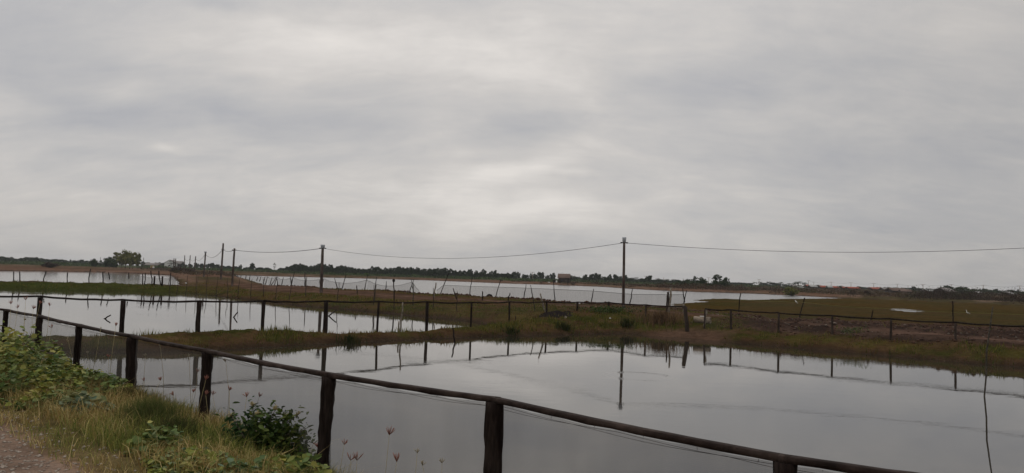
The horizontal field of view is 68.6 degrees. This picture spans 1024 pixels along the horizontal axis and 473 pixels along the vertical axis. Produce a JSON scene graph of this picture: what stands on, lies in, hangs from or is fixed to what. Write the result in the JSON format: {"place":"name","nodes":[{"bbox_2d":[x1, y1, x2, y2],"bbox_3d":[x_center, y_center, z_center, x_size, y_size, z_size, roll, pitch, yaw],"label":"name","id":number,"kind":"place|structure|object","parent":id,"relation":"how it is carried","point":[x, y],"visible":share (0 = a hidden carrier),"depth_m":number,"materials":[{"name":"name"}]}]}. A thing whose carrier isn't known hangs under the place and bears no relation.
{"place":"outdoors","nodes":[
{"label":"outdoors","id":0,"kind":"place"},
{"bbox_2d":[0,407,139,472],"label":"gravel","id":1,"kind":"structure","parent":0,"point":[10,457],"depth_m":6.44,"materials":[{"name":"grey gravel"}]},
{"bbox_2d":[0,271,1023,472],"bbox_3d":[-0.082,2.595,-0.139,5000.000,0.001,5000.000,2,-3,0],"label":"water","id":2,"kind":"structure","parent":0,"point":[919,415],"depth_m":18.01,"materials":[{"name":"grey liquid"}]},
{"bbox_2d":[13,269,170,285],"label":"stake fence","id":3,"kind":"object","parent":2,"relation":"in","point":[153,282],"visible":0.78,"depth_m":78.28,"materials":[{"name":"brown wood"}]},
{"bbox_2d":[984,307,992,395],"bbox_3d":[11.890,3.164,18.781,0.325,2.813,0.083,2,-3,-8],"label":"stake","id":4,"kind":"object","parent":2,"relation":"in","point":[986,352],"visible":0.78,"depth_m":18.80,"materials":[{"name":"brown wood"}]},
{"bbox_2d":[0,263,1023,472],"bbox_3d":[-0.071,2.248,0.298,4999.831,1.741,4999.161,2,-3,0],"label":"ground","id":5,"kind":"structure","parent":0,"point":[1002,311],"depth_m":37.44,"materials":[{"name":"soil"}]},
{"bbox_2d":[41,262,60,267],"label":"bush","id":6,"kind":"object","parent":5,"relation":"on","point":[49,265],"visible":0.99,"depth_m":248.95,"materials":[{"name":"green plant"}]},
{"bbox_2d":[0,321,103,409],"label":"creeper patch","id":7,"kind":"object","parent":5,"relation":"on","point":[13,357],"visible":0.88,"depth_m":9.51,"materials":[{"name":"green plant"}]},
{"bbox_2d":[3,391,118,423],"bbox_3d":[-4.959,1.903,8.258,1.819,0.255,1.527,2,-3,0],"label":"grass tuft","id":8,"kind":"object","parent":5,"relation":"on","point":[41,411],"visible":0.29,"depth_m":8.17,"materials":[{"name":"green plant"}]},
{"bbox_2d":[45,390,115,415],"bbox_3d":[-4.825,1.840,8.377,0.957,0.268,0.615,0,-3,27],"label":"creeper patch","id":9,"kind":"object","parent":5,"relation":"on","point":[75,394],"visible":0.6,"depth_m":8.32,"materials":[{"name":"green plant"}]},
{"bbox_2d":[32,363,135,396],"bbox_3d":[-5.754,1.953,10.059,2.674,0.425,1.068,-1,-4,39],"label":"creeper patch","id":10,"kind":"object","parent":5,"relation":"on","point":[110,380],"visible":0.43,"depth_m":9.71,"materials":[{"name":"green plant"}]},
{"bbox_2d":[47,372,124,390],"bbox_3d":[-5.457,2.085,9.764,1.478,0.657,1.193,2,-3,0],"label":"grass tuft","id":11,"kind":"object","parent":5,"relation":"on","point":[89,381],"visible":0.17,"depth_m":9.63,"materials":[{"name":"green plant"}]},
{"bbox_2d":[89,259,97,266],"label":"tree","id":12,"kind":"object","parent":5,"relation":"on","point":[94,262],"visible":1,"depth_m":329.00,"materials":[{"name":"green plant"}]},
{"bbox_2d":[102,257,115,267],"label":"tree","id":13,"kind":"object","parent":5,"relation":"on","point":[107,261],"visible":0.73,"depth_m":323.58,"materials":[{"name":"green plant"}]},
{"bbox_2d":[109,261,118,267],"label":"bush","id":14,"kind":"object","parent":5,"relation":"on","point":[113,264],"visible":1,"depth_m":319.11,"materials":[{"name":"green plant"}]},
{"bbox_2d":[112,252,120,267],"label":"tree","id":15,"kind":"object","parent":5,"relation":"on","point":[116,254],"visible":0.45,"depth_m":349.27,"materials":[{"name":"green plant"}]},
{"bbox_2d":[115,254,125,267],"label":"tree","id":16,"kind":"object","parent":5,"relation":"on","point":[120,260],"visible":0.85,"depth_m":337.09,"materials":[{"name":"green plant"}]},
{"bbox_2d":[77,381,166,402],"bbox_3d":[-4.878,2.073,9.283,1.161,0.580,1.002,2,-3,0],"label":"grass tuft","id":17,"kind":"object","parent":5,"relation":"on","point":[132,390],"visible":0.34,"depth_m":9.28,"materials":[{"name":"green plant"}]},
{"bbox_2d":[120,250,133,267],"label":"tree","id":18,"kind":"object","parent":5,"relation":"on","point":[126,252],"visible":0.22,"depth_m":343.71,"materials":[{"name":"green plant"}]},
{"bbox_2d":[123,254,136,268],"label":"tree","id":19,"kind":"object","parent":5,"relation":"on","point":[129,260],"visible":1,"depth_m":333.72,"materials":[{"name":"green plant"}]},
{"bbox_2d":[130,252,137,268],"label":"tree","id":20,"kind":"object","parent":5,"relation":"on","point":[135,254],"visible":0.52,"depth_m":339.34,"materials":[{"name":"green plant"}]},
{"bbox_2d":[136,253,141,265],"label":"tree","id":21,"kind":"object","parent":5,"relation":"on","point":[138,259],"visible":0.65,"depth_m":344.22,"materials":[{"name":"green plant"}]},
{"bbox_2d":[103,389,192,429],"bbox_3d":[-3.816,1.826,7.892,0.905,0.379,1.198,3,-3,-27],"label":"grass tuft","id":22,"kind":"object","parent":5,"relation":"on","point":[149,406],"visible":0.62,"depth_m":7.79,"materials":[{"name":"green plant"}]},
{"bbox_2d":[144,263,160,265],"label":"shed","id":23,"kind":"structure","parent":5,"relation":"on","point":[151,264],"depth_m":517.72,"materials":[{"name":"grey wood"}]},
{"bbox_2d":[123,420,189,453],"bbox_3d":[-3.201,1.797,6.736,0.568,0.239,0.627,2,-3,0],"label":"creeper patch","id":24,"kind":"object","parent":5,"relation":"on","point":[167,438],"visible":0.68,"depth_m":6.74,"materials":[{"name":"green plant"}]},
{"bbox_2d":[159,345,163,401],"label":"grass stalk","id":25,"kind":"object","parent":5,"relation":"on","point":[163,375],"depth_m":9.68,"materials":[{"name":"green plant"}]},
{"bbox_2d":[164,260,177,266],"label":"house","id":26,"kind":"structure","parent":5,"relation":"on","point":[169,263],"depth_m":495.37,"materials":[{"name":"grey wood"}]},
{"bbox_2d":[123,411,223,444],"bbox_3d":[-3.288,1.852,7.217,0.871,0.326,0.874,2,-3,0],"label":"grass tuft","id":27,"kind":"object","parent":5,"relation":"on","point":[177,421],"visible":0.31,"depth_m":7.20,"materials":[{"name":"green plant"}]},
{"bbox_2d":[169,266,185,271],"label":"bush","id":28,"kind":"object","parent":5,"relation":"on","point":[177,268],"visible":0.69,"depth_m":248.45,"materials":[{"name":"green plant"}]},
{"bbox_2d":[0,342,363,472],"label":"verge grass","id":29,"kind":"structure","parent":5,"relation":"on","point":[110,427],"depth_m":7.11,"materials":[{"name":"green plant"}]},
{"bbox_2d":[195,376,208,422],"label":"grass stalk","id":30,"kind":"object","parent":5,"relation":"on","point":[202,393],"depth_m":7.93,"materials":[{"name":"plant"}]},
{"bbox_2d":[140,445,267,472],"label":"creeper patch","id":31,"kind":"object","parent":5,"relation":"on","point":[230,460],"visible":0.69,"depth_m":5.96,"materials":[{"name":"green plant"}]},
{"bbox_2d":[203,251,206,276],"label":"utility pole","id":32,"kind":"object","parent":5,"relation":"on","point":[205,252],"visible":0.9,"depth_m":147.69,"materials":[{"name":"brown wood"}]},
{"bbox_2d":[220,243,223,279],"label":"utility pole","id":33,"kind":"object","parent":5,"relation":"on","point":[222,261],"visible":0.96,"depth_m":121.79,"materials":[{"name":"brown wood"}]},
{"bbox_2d":[188,424,261,453],"bbox_3d":[-2.592,1.985,7.190,0.995,0.393,0.934,2,-3,0],"label":"grass tuft","id":34,"kind":"object","parent":5,"relation":"on","point":[223,437],"visible":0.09,"depth_m":7.07,"materials":[{"name":"green plant"}]},
{"bbox_2d":[231,248,234,285],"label":"utility pole","id":35,"kind":"object","parent":5,"relation":"on","point":[232,277],"visible":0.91,"depth_m":79.81,"materials":[{"name":"brown wood"}]},
{"bbox_2d":[249,263,255,269],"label":"tree","id":36,"kind":"object","parent":5,"relation":"on","point":[252,266],"visible":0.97,"depth_m":438.90,"materials":[{"name":"green plant"}]},
{"bbox_2d":[206,396,316,463],"bbox_3d":[-2.355,1.972,7.154,1.172,0.866,0.554,2,-3,0],"label":"shrub","id":37,"kind":"object","parent":5,"relation":"on","point":[277,434],"visible":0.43,"depth_m":7.10,"materials":[{"name":"green plant"}]},
{"bbox_2d":[249,452,331,472],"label":"creeper patch","id":38,"kind":"object","parent":5,"relation":"on","point":[302,462],"visible":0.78,"depth_m":5.72,"materials":[{"name":"green plant"}]},
{"bbox_2d":[319,245,325,292],"bbox_3d":[-16.468,3.048,64.902,0.495,4.684,0.396,4,-4,-38],"label":"utility pole","id":39,"kind":"object","parent":5,"relation":"on","point":[322,267],"visible":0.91,"depth_m":64.81,"materials":[{"name":"brown wood"}]},
{"bbox_2d":[236,248,319,252],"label":"power cable","id":40,"kind":"object","parent":39,"relation":"attached to","point":[275,252],"visible":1,"depth_m":72.31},
{"bbox_2d":[237,272,415,291],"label":"net fence","id":41,"kind":"object","parent":5,"relation":"on","point":[319,281],"visible":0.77,"depth_m":91.72,"materials":[{"name":"brown wood"}]},
{"bbox_2d":[0,295,682,332],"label":"fence","id":42,"kind":"object","parent":5,"relation":"on","point":[197,320],"visible":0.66,"depth_m":27.46,"materials":[{"name":"brown wood"}]},
{"bbox_2d":[335,329,366,343],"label":"reed clump","id":43,"kind":"object","parent":5,"relation":"on","point":[350,339],"visible":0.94,"depth_m":27.24,"materials":[{"name":"green plant"}]},
{"bbox_2d":[353,452,363,472],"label":"grass stalk","id":44,"kind":"object","parent":5,"relation":"on","point":[356,456],"depth_m":6.24,"materials":[{"name":"pink plant"}]},
{"bbox_2d":[385,427,395,472],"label":"grass stalk","id":45,"kind":"object","parent":5,"relation":"on","point":[389,433],"depth_m":6.12,"materials":[{"name":"pink plant"}]},
{"bbox_2d":[393,452,399,471],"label":"grass stalk","id":46,"kind":"object","parent":5,"relation":"on","point":[396,457],"depth_m":5.89,"materials":[{"name":"pink plant"}]},
{"bbox_2d":[0,260,801,287],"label":"green scrub","id":47,"kind":"object","parent":5,"relation":"on","point":[271,270],"visible":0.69,"depth_m":386.42,"materials":[{"name":"green plant"}]},
{"bbox_2d":[400,302,402,331],"bbox_3d":[-4.582,3.570,30.861,0.175,1.712,0.111,2,-3,0],"label":"stake","id":48,"kind":"object","parent":5,"relation":"on","point":[401,318],"visible":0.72,"depth_m":30.85,"materials":[{"name":"brown wood"}]},
{"bbox_2d":[442,268,447,276],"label":"tree","id":49,"kind":"object","parent":5,"relation":"on","point":[444,271],"visible":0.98,"depth_m":399.62,"materials":[{"name":"green plant"}]},
{"bbox_2d":[446,268,453,275],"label":"tree","id":50,"kind":"object","parent":5,"relation":"on","point":[450,271],"visible":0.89,"depth_m":399.35,"materials":[{"name":"green plant"}]},
{"bbox_2d":[0,308,918,472],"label":"fence","id":51,"kind":"object","parent":5,"relation":"on","point":[494,430],"visible":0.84,"depth_m":5.84,"materials":[{"name":"brown wood"}]},
{"bbox_2d":[500,325,520,335],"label":"reed clump","id":52,"kind":"object","parent":5,"relation":"on","point":[511,331],"visible":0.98,"depth_m":33.37,"materials":[{"name":"green plant"}]},
{"bbox_2d":[539,310,573,317],"bbox_3d":[2.365,4.083,39.486,2.185,0.382,4.499,2,-3,0],"label":"net heap","id":53,"kind":"object","parent":5,"relation":"on","point":[557,313],"visible":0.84,"depth_m":38.55,"materials":[{"name":"black fabric"}]},
{"bbox_2d":[439,273,686,307],"bbox_3d":[2.551,4.829,66.881,2.046,2.626,29.341,5,-4,-43],"label":"net fence","id":54,"kind":"object","parent":5,"relation":"on","point":[578,290],"visible":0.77,"depth_m":63.38,"materials":[{"name":"brown wood"}]},
{"bbox_2d":[557,272,570,282],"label":"hut","id":55,"kind":"object","parent":5,"relation":"on","point":[562,277],"visible":0.87,"depth_m":297.78,"materials":[{"name":"brown wood"}]},
{"bbox_2d":[554,322,574,332],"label":"reed clump","id":56,"kind":"object","parent":5,"relation":"on","point":[564,326],"visible":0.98,"depth_m":35.43,"materials":[{"name":"green plant"}]},
{"bbox_2d":[139,267,1023,300],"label":"dry scrub","id":57,"kind":"object","parent":5,"relation":"on","point":[874,293],"visible":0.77,"depth_m":226.68,"materials":[{"name":"plant"}]},
{"bbox_2d":[565,305,643,314],"bbox_3d":[5.152,4.041,41.284,5.794,0.540,4.073,2,-3,0],"label":"weed patch","id":58,"kind":"object","parent":5,"relation":"on","point":[606,308],"visible":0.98,"depth_m":40.98,"materials":[{"name":"green plant"}]},
{"bbox_2d":[613,274,617,281],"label":"tree","id":59,"kind":"object","parent":5,"relation":"on","point":[615,277],"visible":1,"depth_m":432.84,"materials":[{"name":"green plant"}]},
{"bbox_2d":[620,237,627,307],"bbox_3d":[6.828,2.435,45.948,0.443,4.786,0.252,3,-3,-27],"label":"utility pole","id":60,"kind":"object","parent":5,"relation":"on","point":[623,275],"visible":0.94,"depth_m":45.90,"materials":[{"name":"brown wood"}]},
{"bbox_2d":[324,243,620,258],"bbox_3d":[-4.767,1.077,55.514,30.039,1.126,0.023,-1,-4,39],"label":"power cable","id":61,"kind":"object","parent":60,"relation":"attached to","point":[482,257],"visible":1,"depth_m":53.08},
{"bbox_2d":[631,243,1018,251],"bbox_3d":[21.453,0.276,42.082,30.179,1.394,0.023,1,-3,15],"label":"power cable","id":62,"kind":"object","parent":60,"relation":"attached to","point":[798,251],"visible":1,"depth_m":43.53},
{"bbox_2d":[616,317,636,329],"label":"reed clump","id":63,"kind":"object","parent":5,"relation":"on","point":[626,322],"visible":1,"depth_m":37.62,"materials":[{"name":"green plant"}]},
{"bbox_2d":[645,276,652,282],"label":"tree","id":64,"kind":"object","parent":5,"relation":"on","point":[649,279],"visible":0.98,"depth_m":428.28,"materials":[{"name":"green plant"}]},
{"bbox_2d":[278,285,1023,330],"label":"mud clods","id":65,"kind":"object","parent":5,"relation":"on","point":[813,320],"visible":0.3,"depth_m":42.10,"materials":[{"name":"brown soil"}]},
{"bbox_2d":[628,308,691,331],"bbox_3d":[7.289,4.166,37.779,3.524,1.387,3.708,2,-3,0],"label":"dry grass clump","id":66,"kind":"object","parent":5,"relation":"on","point":[660,317],"visible":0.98,"depth_m":37.90,"materials":[{"name":"brown plant"}]},
{"bbox_2d":[668,287,671,312],"bbox_3d":[9.013,4.047,42.864,0.220,2.267,0.144,2,-3,0],"label":"stake","id":67,"kind":"object","parent":5,"relation":"on","point":[670,299],"visible":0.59,"depth_m":42.86,"materials":[{"name":"brown wood"}]},
{"bbox_2d":[683,305,688,331],"bbox_3d":[8.415,4.146,36.053,0.419,1.668,0.215,2,-3,0],"label":"stake","id":68,"kind":"object","parent":5,"relation":"on","point":[686,318],"visible":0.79,"depth_m":36.00,"materials":[{"name":"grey wood"}]},
{"bbox_2d":[686,282,703,285],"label":"bush","id":69,"kind":"object","parent":5,"relation":"on","point":[690,283],"visible":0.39,"depth_m":248.44,"materials":[{"name":"green plant"}]},
{"bbox_2d":[693,316,710,323],"bbox_3d":[9.597,4.208,37.813,0.832,0.340,0.340,0,-3,29],"label":"pipe","id":70,"kind":"object","parent":5,"relation":"on","point":[698,319],"visible":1,"depth_m":37.71,"materials":[{"name":"concrete"}]},
{"bbox_2d":[699,278,707,285],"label":"tree","id":71,"kind":"object","parent":5,"relation":"on","point":[703,281],"visible":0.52,"depth_m":254.28,"materials":[{"name":"green plant"}]},
{"bbox_2d":[711,274,724,285],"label":"tree","id":72,"kind":"object","parent":5,"relation":"on","point":[716,277],"visible":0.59,"depth_m":249.59,"materials":[{"name":"green plant"}]},
{"bbox_2d":[714,280,730,286],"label":"tree","id":73,"kind":"object","parent":5,"relation":"on","point":[722,283],"visible":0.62,"depth_m":243.60,"materials":[{"name":"green plant"}]},
{"bbox_2d":[782,286,799,295],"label":"bush","id":74,"kind":"object","parent":5,"relation":"on","point":[791,292],"visible":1,"depth_m":188.98,"materials":[{"name":"green plant"}]},
{"bbox_2d":[830,325,868,333],"bbox_3d":[14.905,4.134,33.472,1.806,0.491,1.960,2,-3,0],"label":"weed patch","id":75,"kind":"object","parent":5,"relation":"on","point":[848,329],"visible":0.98,"depth_m":33.32,"materials":[{"name":"green plant"}]},
{"bbox_2d":[704,308,1023,339],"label":"fence","id":76,"kind":"object","parent":5,"relation":"on","point":[955,326],"visible":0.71,"depth_m":32.36,"materials":[{"name":"brown wood"}]},
{"bbox_2d":[712,313,1023,340],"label":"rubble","id":77,"kind":"object","parent":5,"relation":"on","point":[872,331],"visible":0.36,"depth_m":35.38,"materials":[{"name":"stone"}]},
{"bbox_2d":[718,315,1023,344],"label":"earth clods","id":78,"kind":"object","parent":5,"relation":"on","point":[919,338],"visible":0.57,"depth_m":34.11,"materials":[{"name":"brown soil"}]},
{"bbox_2d":[738,293,1020,323],"bbox_3d":[20.524,4.404,43.099,18.537,1.730,4.816,-1,-4,44],"label":"cord fence","id":79,"kind":"object","parent":5,"relation":"on","point":[803,302],"visible":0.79,"depth_m":41.50,"materials":[{"name":"brown wood"}]},
{"bbox_2d":[883,288,904,292],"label":"house","id":80,"kind":"structure","parent":5,"relation":"on","point":[893,290],"depth_m":328.55,"materials":[{"name":"grey wood"}]},
{"bbox_2d":[898,289,911,292],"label":"house","id":81,"kind":"structure","parent":5,"relation":"on","point":[905,290],"depth_m":317.88,"materials":[{"name":"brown wood"}]},
{"bbox_2d":[932,288,955,294],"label":"house","id":82,"kind":"structure","parent":5,"relation":"on","point":[942,290],"depth_m":298.73,"materials":[{"name":"grey wood"}]},
{"bbox_2d":[895,285,1023,303],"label":"tall dry thicket","id":83,"kind":"object","parent":5,"relation":"on","point":[973,295],"visible":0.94,"depth_m":165.42,"materials":[{"name":"green plant"}]},
{"bbox_2d":[951,286,973,293],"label":"bush","id":84,"kind":"object","parent":5,"relation":"on","point":[962,290],"visible":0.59,"depth_m":328.17,"materials":[{"name":"green plant"}]},
{"bbox_2d":[0,0,1023,291],"label":"sky","id":85,"kind":"structure","parent":0,"point":[857,138],"materials":[{"name":"grey"}]}
]}

